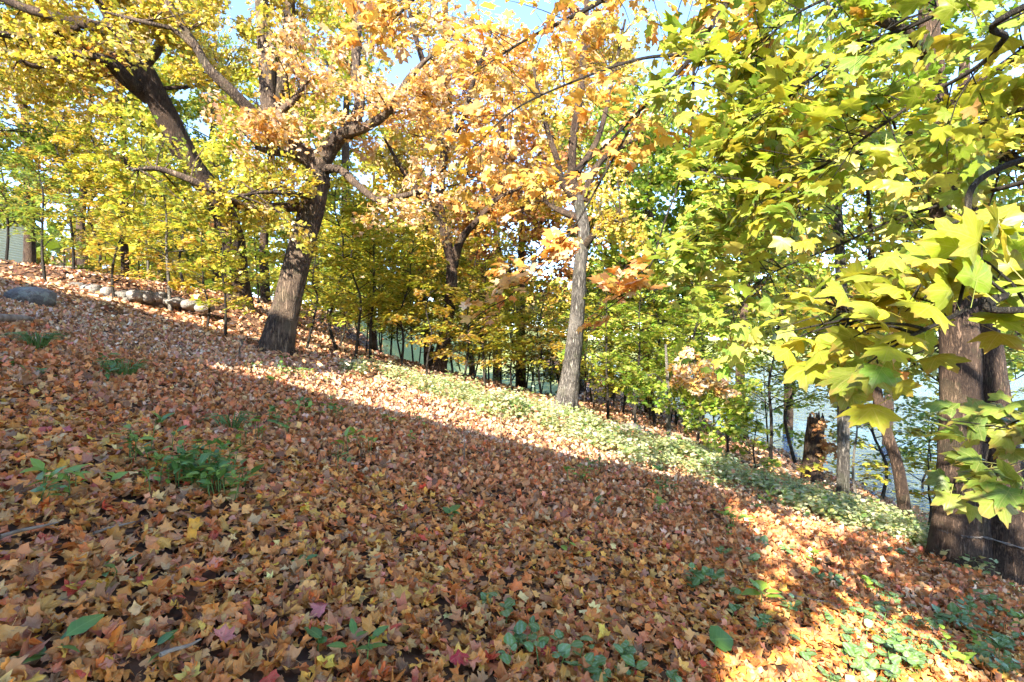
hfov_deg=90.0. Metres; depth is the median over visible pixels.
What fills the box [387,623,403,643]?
fallen leaf
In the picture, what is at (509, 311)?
sapling
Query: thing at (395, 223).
sapling
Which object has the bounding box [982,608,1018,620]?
groundcover plant
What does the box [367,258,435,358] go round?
sapling
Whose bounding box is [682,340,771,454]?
sapling
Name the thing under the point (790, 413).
forest tree
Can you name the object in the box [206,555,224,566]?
fallen leaf
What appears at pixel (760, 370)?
sapling
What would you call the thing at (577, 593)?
fallen leaf
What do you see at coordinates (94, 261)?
shrub
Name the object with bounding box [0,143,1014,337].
woods
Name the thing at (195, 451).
weed
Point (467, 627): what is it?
fallen leaf
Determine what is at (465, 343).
sapling
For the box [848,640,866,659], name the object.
groundcover plant
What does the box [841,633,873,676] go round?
groundcover plant
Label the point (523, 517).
fallen leaf
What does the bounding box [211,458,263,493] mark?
weed
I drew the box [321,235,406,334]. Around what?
sapling
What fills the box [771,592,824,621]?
groundcover plant
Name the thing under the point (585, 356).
sapling
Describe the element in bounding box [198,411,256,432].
weed
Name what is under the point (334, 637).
fallen leaf
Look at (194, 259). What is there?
shrub
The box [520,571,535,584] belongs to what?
fallen leaf
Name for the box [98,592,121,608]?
fallen leaf
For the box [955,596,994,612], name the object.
groundcover plant
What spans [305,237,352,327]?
sapling
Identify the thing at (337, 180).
sapling
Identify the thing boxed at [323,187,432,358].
sapling
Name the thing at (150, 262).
shrub
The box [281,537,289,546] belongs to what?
fallen leaf
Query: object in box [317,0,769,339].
maple tree
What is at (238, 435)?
weed
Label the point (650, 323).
sapling
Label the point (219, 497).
fallen leaf
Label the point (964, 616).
groundcover plant
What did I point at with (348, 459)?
weed
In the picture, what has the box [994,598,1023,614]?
groundcover plant
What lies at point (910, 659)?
groundcover plant
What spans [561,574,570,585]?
fallen leaf
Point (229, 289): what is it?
sapling
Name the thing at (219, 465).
weed
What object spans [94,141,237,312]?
sapling
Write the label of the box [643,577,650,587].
fallen leaf
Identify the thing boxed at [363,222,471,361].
sapling
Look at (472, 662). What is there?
fallen leaf
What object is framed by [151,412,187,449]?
weed
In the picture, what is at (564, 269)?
forest tree
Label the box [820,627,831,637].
fallen leaf
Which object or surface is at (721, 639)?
seedling
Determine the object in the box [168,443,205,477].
weed
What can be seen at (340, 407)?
weed
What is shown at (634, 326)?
sapling
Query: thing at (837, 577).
groundcover plant
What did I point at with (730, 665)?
fallen leaf
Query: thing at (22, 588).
fallen leaf
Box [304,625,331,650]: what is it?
seedling
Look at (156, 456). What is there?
weed
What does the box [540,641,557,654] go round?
fallen leaf
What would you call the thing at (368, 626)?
fallen leaf
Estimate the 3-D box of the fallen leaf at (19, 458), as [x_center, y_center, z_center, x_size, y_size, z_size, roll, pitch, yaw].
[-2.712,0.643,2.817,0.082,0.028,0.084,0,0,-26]
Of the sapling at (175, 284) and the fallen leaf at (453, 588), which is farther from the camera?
the sapling at (175, 284)
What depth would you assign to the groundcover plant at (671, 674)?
2.36 m
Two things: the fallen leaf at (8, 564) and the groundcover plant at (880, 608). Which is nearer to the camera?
the fallen leaf at (8, 564)
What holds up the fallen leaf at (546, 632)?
on the leaf litter at (133, 643)
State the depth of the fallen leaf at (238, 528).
2.66 m
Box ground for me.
[0,262,1022,681]
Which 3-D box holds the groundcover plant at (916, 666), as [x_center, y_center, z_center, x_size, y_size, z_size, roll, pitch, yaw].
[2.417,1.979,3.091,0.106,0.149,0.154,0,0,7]
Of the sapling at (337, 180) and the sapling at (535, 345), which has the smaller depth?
the sapling at (337, 180)
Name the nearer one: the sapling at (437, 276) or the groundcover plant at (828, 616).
the groundcover plant at (828, 616)
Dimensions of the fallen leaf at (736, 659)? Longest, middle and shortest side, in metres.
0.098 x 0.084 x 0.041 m
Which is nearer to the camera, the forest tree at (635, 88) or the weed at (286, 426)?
the weed at (286, 426)
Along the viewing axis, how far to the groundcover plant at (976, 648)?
3.46 m
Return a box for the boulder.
[3,287,56,306]
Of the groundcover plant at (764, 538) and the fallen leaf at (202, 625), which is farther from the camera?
the groundcover plant at (764, 538)
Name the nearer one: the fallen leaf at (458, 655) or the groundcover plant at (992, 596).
the fallen leaf at (458, 655)
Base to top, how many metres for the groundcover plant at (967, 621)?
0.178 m
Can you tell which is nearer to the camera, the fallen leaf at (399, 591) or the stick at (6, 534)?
the stick at (6, 534)
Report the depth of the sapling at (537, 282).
15.70 m
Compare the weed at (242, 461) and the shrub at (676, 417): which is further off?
the shrub at (676, 417)
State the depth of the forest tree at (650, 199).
17.35 m
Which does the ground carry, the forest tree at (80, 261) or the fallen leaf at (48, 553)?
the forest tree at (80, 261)
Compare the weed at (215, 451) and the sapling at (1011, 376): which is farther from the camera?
the sapling at (1011, 376)
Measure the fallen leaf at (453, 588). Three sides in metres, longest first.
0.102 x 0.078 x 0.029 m
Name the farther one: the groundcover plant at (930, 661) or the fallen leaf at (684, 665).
the groundcover plant at (930, 661)
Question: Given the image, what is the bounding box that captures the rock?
[620,423,642,432]
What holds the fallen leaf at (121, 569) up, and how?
on the leaf litter at (133, 643)
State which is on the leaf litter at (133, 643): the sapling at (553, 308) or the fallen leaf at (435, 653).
the fallen leaf at (435, 653)
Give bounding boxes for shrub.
[37,220,94,270]
[70,215,145,277]
[102,216,172,280]
[129,222,200,281]
[161,225,223,288]
[188,216,275,292]
[215,213,310,303]
[250,228,331,300]
[300,235,376,322]
[492,321,559,395]
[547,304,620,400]
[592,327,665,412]
[634,332,709,424]
[670,347,755,432]
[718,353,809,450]
[859,406,938,489]
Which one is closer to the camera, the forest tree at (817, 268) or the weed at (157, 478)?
the weed at (157, 478)
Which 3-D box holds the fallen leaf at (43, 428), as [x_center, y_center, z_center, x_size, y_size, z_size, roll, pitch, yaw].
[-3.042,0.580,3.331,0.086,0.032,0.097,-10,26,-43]
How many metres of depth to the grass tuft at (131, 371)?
5.29 m
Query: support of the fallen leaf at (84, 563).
on the leaf litter at (133, 643)
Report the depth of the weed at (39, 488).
2.44 m
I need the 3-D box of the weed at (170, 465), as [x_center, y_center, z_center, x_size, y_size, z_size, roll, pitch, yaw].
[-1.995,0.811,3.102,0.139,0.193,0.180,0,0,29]
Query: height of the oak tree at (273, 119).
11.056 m
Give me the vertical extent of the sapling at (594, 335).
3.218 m
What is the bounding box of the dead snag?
[800,411,836,483]
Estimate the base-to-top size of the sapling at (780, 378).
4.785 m
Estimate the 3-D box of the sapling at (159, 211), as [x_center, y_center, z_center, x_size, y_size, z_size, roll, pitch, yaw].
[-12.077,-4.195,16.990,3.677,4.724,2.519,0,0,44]
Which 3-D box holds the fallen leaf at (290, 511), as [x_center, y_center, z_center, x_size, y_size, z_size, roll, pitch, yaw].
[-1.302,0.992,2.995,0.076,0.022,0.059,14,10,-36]
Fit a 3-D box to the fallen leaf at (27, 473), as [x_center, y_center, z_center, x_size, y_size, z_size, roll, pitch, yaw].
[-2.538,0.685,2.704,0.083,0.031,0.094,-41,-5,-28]
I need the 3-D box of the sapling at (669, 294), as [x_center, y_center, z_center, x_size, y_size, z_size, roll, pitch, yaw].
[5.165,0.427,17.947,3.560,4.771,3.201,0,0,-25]
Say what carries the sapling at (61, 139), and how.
on the ground
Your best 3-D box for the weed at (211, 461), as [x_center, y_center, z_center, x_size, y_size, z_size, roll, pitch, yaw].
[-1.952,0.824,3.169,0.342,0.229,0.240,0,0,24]
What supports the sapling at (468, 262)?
on the ground
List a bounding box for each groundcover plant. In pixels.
[480,591,514,627]
[498,615,548,668]
[550,629,594,672]
[570,643,648,681]
[619,639,681,681]
[685,562,708,590]
[702,566,740,594]
[715,546,760,564]
[729,598,775,635]
[754,535,796,554]
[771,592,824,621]
[789,634,845,681]
[810,566,843,586]
[823,610,855,636]
[839,601,880,621]
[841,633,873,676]
[841,642,887,681]
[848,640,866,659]
[860,648,901,681]
[864,615,909,648]
[871,579,904,598]
[871,601,912,625]
[871,628,913,653]
[872,634,918,675]
[880,600,900,607]
[882,626,926,650]
[882,643,925,673]
[886,593,915,607]
[886,636,927,671]
[887,547,925,565]
[897,654,925,678]
[908,643,934,668]
[912,615,943,634]
[913,635,957,658]
[931,602,959,628]
[939,624,980,650]
[942,612,980,633]
[942,634,961,673]
[946,609,969,624]
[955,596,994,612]
[956,595,995,622]
[956,619,1009,648]
[963,589,997,605]
[965,641,1018,671]
[971,629,991,643]
[971,650,1011,673]
[972,627,1023,650]
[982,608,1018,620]
[986,639,1023,671]
[987,634,1020,674]
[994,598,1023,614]
[1000,623,1023,640]
[1010,609,1023,620]
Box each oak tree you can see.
[0,0,259,314]
[51,0,478,355]
[357,0,533,372]
[480,0,696,412]
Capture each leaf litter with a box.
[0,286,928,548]
[0,481,790,681]
[209,288,715,426]
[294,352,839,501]
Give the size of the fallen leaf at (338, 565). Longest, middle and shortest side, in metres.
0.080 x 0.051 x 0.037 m
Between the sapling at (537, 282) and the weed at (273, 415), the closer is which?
the weed at (273, 415)
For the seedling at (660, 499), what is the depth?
5.09 m
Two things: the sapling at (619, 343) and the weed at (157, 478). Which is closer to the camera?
the weed at (157, 478)
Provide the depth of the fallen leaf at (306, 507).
3.11 m
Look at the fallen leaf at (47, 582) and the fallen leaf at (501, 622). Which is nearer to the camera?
the fallen leaf at (47, 582)
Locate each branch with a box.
[731,457,799,475]
[859,497,894,500]
[939,530,1023,549]
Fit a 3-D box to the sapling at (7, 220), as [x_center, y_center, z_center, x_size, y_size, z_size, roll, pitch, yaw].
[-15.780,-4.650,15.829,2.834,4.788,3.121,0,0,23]
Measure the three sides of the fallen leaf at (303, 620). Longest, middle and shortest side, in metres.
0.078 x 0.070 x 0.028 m
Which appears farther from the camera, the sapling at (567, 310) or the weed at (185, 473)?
the sapling at (567, 310)
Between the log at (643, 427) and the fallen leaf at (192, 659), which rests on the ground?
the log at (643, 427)
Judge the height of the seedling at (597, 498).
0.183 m
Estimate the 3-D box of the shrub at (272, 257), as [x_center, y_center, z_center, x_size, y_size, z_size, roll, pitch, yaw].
[-8.809,-2.918,17.749,3.183,3.497,2.539,0,0,0]
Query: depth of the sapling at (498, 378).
18.59 m
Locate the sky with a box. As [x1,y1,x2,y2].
[0,0,1023,339]
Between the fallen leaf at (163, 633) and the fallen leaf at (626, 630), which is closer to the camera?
the fallen leaf at (163, 633)
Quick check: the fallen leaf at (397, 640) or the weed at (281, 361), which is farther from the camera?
the weed at (281, 361)
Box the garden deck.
[51,255,120,273]
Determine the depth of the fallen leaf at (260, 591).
2.24 m
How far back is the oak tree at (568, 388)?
12.40 m
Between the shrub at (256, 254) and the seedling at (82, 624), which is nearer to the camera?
the seedling at (82, 624)
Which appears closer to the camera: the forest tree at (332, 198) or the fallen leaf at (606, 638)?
the fallen leaf at (606, 638)
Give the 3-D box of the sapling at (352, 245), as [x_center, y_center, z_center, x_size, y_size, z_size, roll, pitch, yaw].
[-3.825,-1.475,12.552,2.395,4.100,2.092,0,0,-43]
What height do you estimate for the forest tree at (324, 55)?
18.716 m
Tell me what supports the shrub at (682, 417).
on the ground
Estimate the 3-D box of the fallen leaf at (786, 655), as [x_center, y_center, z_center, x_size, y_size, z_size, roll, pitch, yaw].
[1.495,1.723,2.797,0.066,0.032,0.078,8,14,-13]
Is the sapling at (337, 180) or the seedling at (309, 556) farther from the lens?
the sapling at (337, 180)
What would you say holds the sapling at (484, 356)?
on the ground
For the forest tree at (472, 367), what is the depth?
22.89 m
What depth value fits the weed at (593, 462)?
6.39 m
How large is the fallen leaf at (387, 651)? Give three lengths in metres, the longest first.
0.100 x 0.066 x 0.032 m
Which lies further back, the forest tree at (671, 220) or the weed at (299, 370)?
the forest tree at (671, 220)
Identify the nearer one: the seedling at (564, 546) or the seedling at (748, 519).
the seedling at (564, 546)
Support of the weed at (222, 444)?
on the ground
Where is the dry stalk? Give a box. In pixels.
[462,426,474,458]
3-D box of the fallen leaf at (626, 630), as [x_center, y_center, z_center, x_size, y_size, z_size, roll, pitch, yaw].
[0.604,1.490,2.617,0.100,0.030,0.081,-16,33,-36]
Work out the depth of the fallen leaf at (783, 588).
3.74 m
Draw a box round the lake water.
[586,360,1023,514]
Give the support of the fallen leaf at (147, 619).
on the leaf litter at (133, 643)
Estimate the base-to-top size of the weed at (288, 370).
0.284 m
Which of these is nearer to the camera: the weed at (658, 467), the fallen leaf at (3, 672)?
the fallen leaf at (3, 672)
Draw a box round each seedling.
[11,614,103,663]
[102,554,136,576]
[148,629,177,668]
[292,554,316,567]
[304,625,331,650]
[327,618,388,658]
[442,504,460,520]
[561,538,575,549]
[595,495,603,504]
[646,489,666,510]
[709,625,732,652]
[740,514,755,527]
[741,579,782,610]
[805,547,819,562]
[857,574,874,588]
[951,651,976,666]
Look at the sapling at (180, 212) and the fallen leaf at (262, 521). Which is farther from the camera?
the sapling at (180, 212)
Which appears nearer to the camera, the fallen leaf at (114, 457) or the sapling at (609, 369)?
the fallen leaf at (114, 457)
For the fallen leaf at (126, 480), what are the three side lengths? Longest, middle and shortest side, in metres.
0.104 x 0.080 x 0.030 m
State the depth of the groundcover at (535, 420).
8.34 m
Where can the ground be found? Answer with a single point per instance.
(252, 674)
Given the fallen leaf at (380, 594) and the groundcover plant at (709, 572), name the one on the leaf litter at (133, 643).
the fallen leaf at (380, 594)
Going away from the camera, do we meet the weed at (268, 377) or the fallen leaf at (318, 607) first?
the fallen leaf at (318, 607)
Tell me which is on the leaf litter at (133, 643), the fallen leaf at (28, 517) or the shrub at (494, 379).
the fallen leaf at (28, 517)
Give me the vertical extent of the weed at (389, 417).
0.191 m
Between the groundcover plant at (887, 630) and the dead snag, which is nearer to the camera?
the groundcover plant at (887, 630)
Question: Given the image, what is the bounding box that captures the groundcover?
[337,355,999,574]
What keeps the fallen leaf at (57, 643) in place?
on the leaf litter at (133, 643)
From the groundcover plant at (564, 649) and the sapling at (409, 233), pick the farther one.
the sapling at (409, 233)
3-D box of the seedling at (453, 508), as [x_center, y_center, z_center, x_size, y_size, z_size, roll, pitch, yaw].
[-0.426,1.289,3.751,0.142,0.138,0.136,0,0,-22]
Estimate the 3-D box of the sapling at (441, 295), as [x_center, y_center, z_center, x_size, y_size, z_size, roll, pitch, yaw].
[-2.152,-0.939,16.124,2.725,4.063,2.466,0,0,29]
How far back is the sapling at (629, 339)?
11.54 m
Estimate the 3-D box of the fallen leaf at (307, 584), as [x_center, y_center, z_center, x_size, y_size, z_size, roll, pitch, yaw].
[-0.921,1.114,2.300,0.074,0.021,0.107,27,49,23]
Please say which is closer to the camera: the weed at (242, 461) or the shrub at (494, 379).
the weed at (242, 461)
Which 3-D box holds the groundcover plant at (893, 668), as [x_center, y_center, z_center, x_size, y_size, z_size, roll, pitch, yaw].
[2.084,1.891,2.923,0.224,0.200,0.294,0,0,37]
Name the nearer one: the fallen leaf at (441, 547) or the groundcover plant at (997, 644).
the fallen leaf at (441, 547)
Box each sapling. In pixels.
[0,110,51,225]
[0,122,71,260]
[0,143,94,280]
[1,103,132,268]
[28,120,159,270]
[75,177,161,298]
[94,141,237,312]
[98,143,190,278]
[122,134,220,286]
[155,219,253,328]
[177,206,266,334]
[265,233,363,348]
[268,171,390,350]
[302,225,391,345]
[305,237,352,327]
[306,187,401,337]
[306,197,404,358]
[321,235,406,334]
[322,187,420,351]
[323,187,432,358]
[333,273,387,345]
[349,214,441,354]
[355,221,429,352]
[355,261,412,345]
[362,220,455,366]
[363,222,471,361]
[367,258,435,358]
[386,253,470,362]
[387,265,465,376]
[388,205,495,367]
[389,216,479,360]
[407,251,484,345]
[415,258,487,374]
[424,201,558,379]
[429,268,506,379]
[434,292,486,370]
[448,294,508,373]
[449,260,522,387]
[451,263,538,382]
[458,309,513,378]
[466,241,550,383]
[472,238,561,386]
[472,277,559,386]
[481,285,551,390]
[495,278,570,390]
[495,301,558,390]
[507,282,595,393]
[508,301,562,389]
[509,283,583,396]
[522,293,594,385]
[530,285,617,378]
[533,304,602,382]
[540,267,629,403]
[553,305,619,407]
[557,259,651,419]
[560,284,625,401]
[581,312,613,400]
[588,299,640,404]
[590,276,685,423]
[592,328,626,405]
[596,273,707,425]
[598,270,692,409]
[598,289,690,419]
[602,297,709,419]
[610,297,670,391]
[618,290,707,416]
[619,344,758,452]
[637,268,767,441]
[637,313,705,421]
[641,296,754,433]
[649,311,690,421]
[657,306,743,432]
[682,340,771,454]
[694,267,836,459]
[730,413,781,470]
[733,285,829,462]
[795,400,898,496]
[827,331,938,499]
[872,328,1023,462]
[892,424,936,528]
[932,339,1023,467]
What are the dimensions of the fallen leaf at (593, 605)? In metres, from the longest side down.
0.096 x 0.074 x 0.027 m
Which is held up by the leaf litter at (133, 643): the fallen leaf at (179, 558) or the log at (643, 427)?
the fallen leaf at (179, 558)
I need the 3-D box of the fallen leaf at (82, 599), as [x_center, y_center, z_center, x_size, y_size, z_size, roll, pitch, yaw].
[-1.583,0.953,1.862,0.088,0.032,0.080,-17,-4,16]
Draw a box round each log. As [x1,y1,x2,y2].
[0,314,34,321]
[346,358,405,368]
[580,391,651,415]
[641,426,698,443]
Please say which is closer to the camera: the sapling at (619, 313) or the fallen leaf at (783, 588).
the fallen leaf at (783, 588)
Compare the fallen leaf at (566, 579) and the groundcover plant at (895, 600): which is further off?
the groundcover plant at (895, 600)
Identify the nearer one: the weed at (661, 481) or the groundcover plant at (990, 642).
the groundcover plant at (990, 642)
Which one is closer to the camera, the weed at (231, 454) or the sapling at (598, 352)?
the weed at (231, 454)
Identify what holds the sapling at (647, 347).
on the ground
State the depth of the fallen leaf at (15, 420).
3.37 m
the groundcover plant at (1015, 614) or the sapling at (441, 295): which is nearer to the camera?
the groundcover plant at (1015, 614)
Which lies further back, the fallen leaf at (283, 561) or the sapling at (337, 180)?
the sapling at (337, 180)
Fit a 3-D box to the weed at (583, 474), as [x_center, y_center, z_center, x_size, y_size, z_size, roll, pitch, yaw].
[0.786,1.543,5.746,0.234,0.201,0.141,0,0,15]
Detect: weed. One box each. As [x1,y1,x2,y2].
[20,365,59,380]
[20,458,87,492]
[31,482,67,501]
[51,468,128,495]
[96,358,109,368]
[98,353,126,369]
[98,363,137,380]
[107,421,156,466]
[115,437,158,467]
[134,465,157,491]
[150,446,171,470]
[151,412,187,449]
[153,453,192,487]
[153,465,211,488]
[157,455,192,488]
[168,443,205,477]
[168,463,192,478]
[169,440,211,483]
[172,437,220,484]
[178,439,215,457]
[179,458,234,493]
[180,452,222,476]
[180,460,219,484]
[186,464,251,500]
[193,455,229,476]
[196,468,235,500]
[197,458,247,489]
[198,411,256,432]
[198,449,220,462]
[200,461,230,491]
[210,440,241,463]
[211,438,250,464]
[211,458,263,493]
[224,474,254,500]
[236,423,252,444]
[249,415,266,439]
[265,410,281,424]
[266,375,276,383]
[266,403,283,427]
[273,364,291,375]
[274,360,293,369]
[276,413,295,432]
[285,396,309,405]
[292,367,305,377]
[295,400,313,414]
[314,393,337,412]
[326,403,346,418]
[328,404,341,423]
[331,442,354,467]
[335,426,355,451]
[350,427,377,450]
[381,414,400,425]
[407,422,428,439]
[564,462,584,481]
[572,469,591,478]
[580,450,597,467]
[652,465,676,483]
[654,477,671,488]
[654,478,667,493]
[714,509,745,528]
[751,503,765,511]
[758,490,777,504]
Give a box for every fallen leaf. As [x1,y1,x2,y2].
[0,558,19,571]
[0,606,22,624]
[0,617,28,642]
[0,656,30,676]
[7,417,20,421]
[9,455,28,460]
[9,585,34,592]
[12,639,30,647]
[14,479,30,487]
[22,470,38,475]
[23,512,39,522]
[27,456,42,466]
[27,593,64,616]
[34,497,55,505]
[36,425,52,431]
[36,544,61,556]
[38,571,57,587]
[44,636,77,662]
[56,458,69,467]
[60,578,87,597]
[62,594,91,606]
[63,425,74,432]
[65,579,91,589]
[68,446,83,453]
[69,560,89,569]
[71,534,88,541]
[72,498,86,506]
[72,518,89,524]
[83,636,108,657]
[86,516,102,521]
[89,615,113,629]
[93,570,114,586]
[98,491,113,502]
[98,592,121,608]
[105,548,119,560]
[106,524,124,540]
[107,454,119,461]
[108,563,128,575]
[112,477,132,484]
[120,501,133,511]
[128,600,147,618]
[135,584,151,597]
[138,503,147,508]
[141,615,160,626]
[148,555,161,567]
[159,629,184,638]
[167,531,182,540]
[169,575,186,592]
[170,555,181,564]
[171,511,191,516]
[181,655,194,663]
[182,516,203,529]
[189,579,208,587]
[191,538,206,549]
[194,620,207,630]
[201,600,219,613]
[201,632,214,645]
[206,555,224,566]
[208,623,236,648]
[209,433,220,439]
[212,494,225,503]
[215,516,230,531]
[227,587,240,599]
[232,526,242,531]
[237,504,253,513]
[239,643,261,662]
[252,604,266,615]
[253,584,273,593]
[256,535,270,547]
[258,470,270,480]
[258,517,270,524]
[263,591,278,606]
[264,526,278,535]
[274,491,286,500]
[279,556,290,565]
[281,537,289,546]
[284,508,295,514]
[284,644,301,664]
[285,620,298,636]
[290,555,306,566]
[298,501,311,511]
[298,579,316,596]
[299,613,316,625]
[309,601,332,617]
[317,654,334,667]
[321,632,341,649]
[322,547,333,557]
[322,621,346,631]
[333,561,344,572]
[335,656,350,675]
[336,546,346,558]
[337,604,353,617]
[338,582,347,590]
[349,585,365,600]
[349,635,365,652]
[351,492,355,500]
[361,614,375,634]
[365,605,378,611]
[374,552,385,563]
[376,587,386,602]
[378,643,394,658]
[382,531,396,543]
[383,666,397,670]
[387,566,403,580]
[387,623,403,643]
[388,635,406,643]
[393,583,411,604]
[402,623,420,627]
[407,560,417,568]
[408,662,421,668]
[414,608,428,617]
[423,650,439,656]
[424,543,435,554]
[426,633,435,644]
[438,544,445,551]
[440,586,450,593]
[448,636,463,646]
[449,583,459,596]
[449,649,469,665]
[452,522,459,533]
[462,656,482,670]
[465,625,476,632]
[494,639,506,658]
[496,619,510,628]
[507,548,514,556]
[507,661,526,673]
[509,577,523,593]
[518,514,527,521]
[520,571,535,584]
[524,585,533,601]
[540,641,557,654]
[541,662,555,676]
[542,617,549,627]
[542,627,553,636]
[543,561,550,568]
[543,577,554,585]
[553,590,564,602]
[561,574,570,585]
[565,623,579,639]
[566,612,573,623]
[572,597,582,605]
[574,588,582,597]
[586,606,600,621]
[588,600,602,612]
[603,635,614,642]
[611,588,622,595]
[614,555,622,562]
[618,611,627,617]
[620,625,637,638]
[621,567,630,576]
[623,578,631,587]
[631,619,639,625]
[633,634,645,646]
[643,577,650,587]
[653,553,661,562]
[653,620,670,635]
[668,636,682,649]
[673,657,692,671]
[688,641,696,659]
[720,617,726,628]
[721,597,730,606]
[724,659,739,673]
[729,653,742,668]
[754,653,768,665]
[759,602,769,611]
[779,582,789,591]
[779,650,790,658]
[806,600,819,611]
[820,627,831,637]
[834,618,842,623]
[891,613,902,618]
[936,659,950,672]
[954,635,966,641]
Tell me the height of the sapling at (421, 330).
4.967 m
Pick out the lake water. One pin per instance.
(800, 416)
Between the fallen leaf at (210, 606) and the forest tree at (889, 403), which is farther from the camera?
the forest tree at (889, 403)
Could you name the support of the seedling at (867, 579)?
on the ground
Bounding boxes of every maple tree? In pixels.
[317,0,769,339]
[639,0,1023,527]
[694,0,1011,494]
[729,0,1023,587]
[751,108,1023,522]
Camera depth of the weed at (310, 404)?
5.57 m
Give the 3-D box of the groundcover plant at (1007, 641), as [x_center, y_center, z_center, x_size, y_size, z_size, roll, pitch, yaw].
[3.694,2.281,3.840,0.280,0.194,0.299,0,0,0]
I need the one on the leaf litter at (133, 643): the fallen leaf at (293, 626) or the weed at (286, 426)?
the fallen leaf at (293, 626)
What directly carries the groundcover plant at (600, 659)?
on the ground
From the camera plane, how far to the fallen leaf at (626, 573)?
3.38 m
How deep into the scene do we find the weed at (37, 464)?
2.56 m
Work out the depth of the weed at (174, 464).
3.01 m
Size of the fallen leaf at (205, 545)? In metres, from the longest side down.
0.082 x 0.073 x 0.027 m
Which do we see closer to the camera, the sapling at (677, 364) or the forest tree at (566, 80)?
the sapling at (677, 364)
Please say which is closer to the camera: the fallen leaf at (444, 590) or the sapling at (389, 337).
the fallen leaf at (444, 590)
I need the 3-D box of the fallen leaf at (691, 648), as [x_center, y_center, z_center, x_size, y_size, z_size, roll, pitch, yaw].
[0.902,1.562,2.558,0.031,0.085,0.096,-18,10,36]
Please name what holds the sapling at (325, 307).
on the ground
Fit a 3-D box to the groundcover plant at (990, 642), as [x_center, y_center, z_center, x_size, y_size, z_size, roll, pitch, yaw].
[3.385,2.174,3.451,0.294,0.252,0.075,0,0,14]
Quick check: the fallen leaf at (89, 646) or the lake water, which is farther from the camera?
the lake water
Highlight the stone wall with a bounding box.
[53,281,214,312]
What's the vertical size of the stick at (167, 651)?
0.026 m
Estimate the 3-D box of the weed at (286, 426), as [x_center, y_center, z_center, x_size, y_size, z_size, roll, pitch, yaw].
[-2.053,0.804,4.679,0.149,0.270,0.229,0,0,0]
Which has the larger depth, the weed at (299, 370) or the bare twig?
the bare twig
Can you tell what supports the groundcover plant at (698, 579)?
on the ground
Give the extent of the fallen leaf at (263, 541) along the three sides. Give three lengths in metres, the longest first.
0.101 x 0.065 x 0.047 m
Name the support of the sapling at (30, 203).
on the ground
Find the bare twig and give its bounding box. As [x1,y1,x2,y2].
[238,335,248,359]
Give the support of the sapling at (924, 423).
on the ground
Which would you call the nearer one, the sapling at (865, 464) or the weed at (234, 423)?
the weed at (234, 423)
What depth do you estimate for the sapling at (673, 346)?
12.25 m
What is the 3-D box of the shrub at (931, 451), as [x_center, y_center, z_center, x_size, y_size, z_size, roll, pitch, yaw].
[9.654,2.614,11.952,2.276,2.574,2.292,0,0,19]
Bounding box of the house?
[0,198,22,262]
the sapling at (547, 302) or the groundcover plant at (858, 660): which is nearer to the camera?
the groundcover plant at (858, 660)
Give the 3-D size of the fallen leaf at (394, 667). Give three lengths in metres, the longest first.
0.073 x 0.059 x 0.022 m
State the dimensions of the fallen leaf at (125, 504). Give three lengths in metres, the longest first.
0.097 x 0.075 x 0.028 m
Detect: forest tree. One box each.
[0,0,69,235]
[0,1,123,264]
[8,43,158,265]
[18,0,214,277]
[89,40,227,282]
[131,24,289,291]
[171,19,350,302]
[239,82,398,310]
[298,0,414,326]
[318,114,437,350]
[348,101,491,365]
[387,201,550,374]
[449,119,609,388]
[451,11,556,381]
[522,12,643,393]
[542,61,674,398]
[569,82,750,415]
[640,92,775,421]
[657,106,834,439]
[717,155,859,433]
[761,183,928,444]
[909,180,1023,381]
[978,200,1023,355]
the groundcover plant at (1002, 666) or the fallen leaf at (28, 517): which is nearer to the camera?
the fallen leaf at (28, 517)
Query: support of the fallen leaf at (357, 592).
on the leaf litter at (133, 643)
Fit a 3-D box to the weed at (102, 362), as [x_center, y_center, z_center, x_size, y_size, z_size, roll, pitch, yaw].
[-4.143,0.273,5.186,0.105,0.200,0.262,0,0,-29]
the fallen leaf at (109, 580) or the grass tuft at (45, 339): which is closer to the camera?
the fallen leaf at (109, 580)
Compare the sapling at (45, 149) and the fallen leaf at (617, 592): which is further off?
the sapling at (45, 149)
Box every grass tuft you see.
[0,331,70,348]
[93,359,157,374]
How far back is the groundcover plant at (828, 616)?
3.35 m
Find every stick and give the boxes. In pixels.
[0,522,57,538]
[92,521,135,534]
[159,638,200,657]
[787,594,831,602]
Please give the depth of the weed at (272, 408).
4.93 m
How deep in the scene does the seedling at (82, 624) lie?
1.68 m
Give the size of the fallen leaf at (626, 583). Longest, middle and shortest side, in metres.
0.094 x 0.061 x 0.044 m

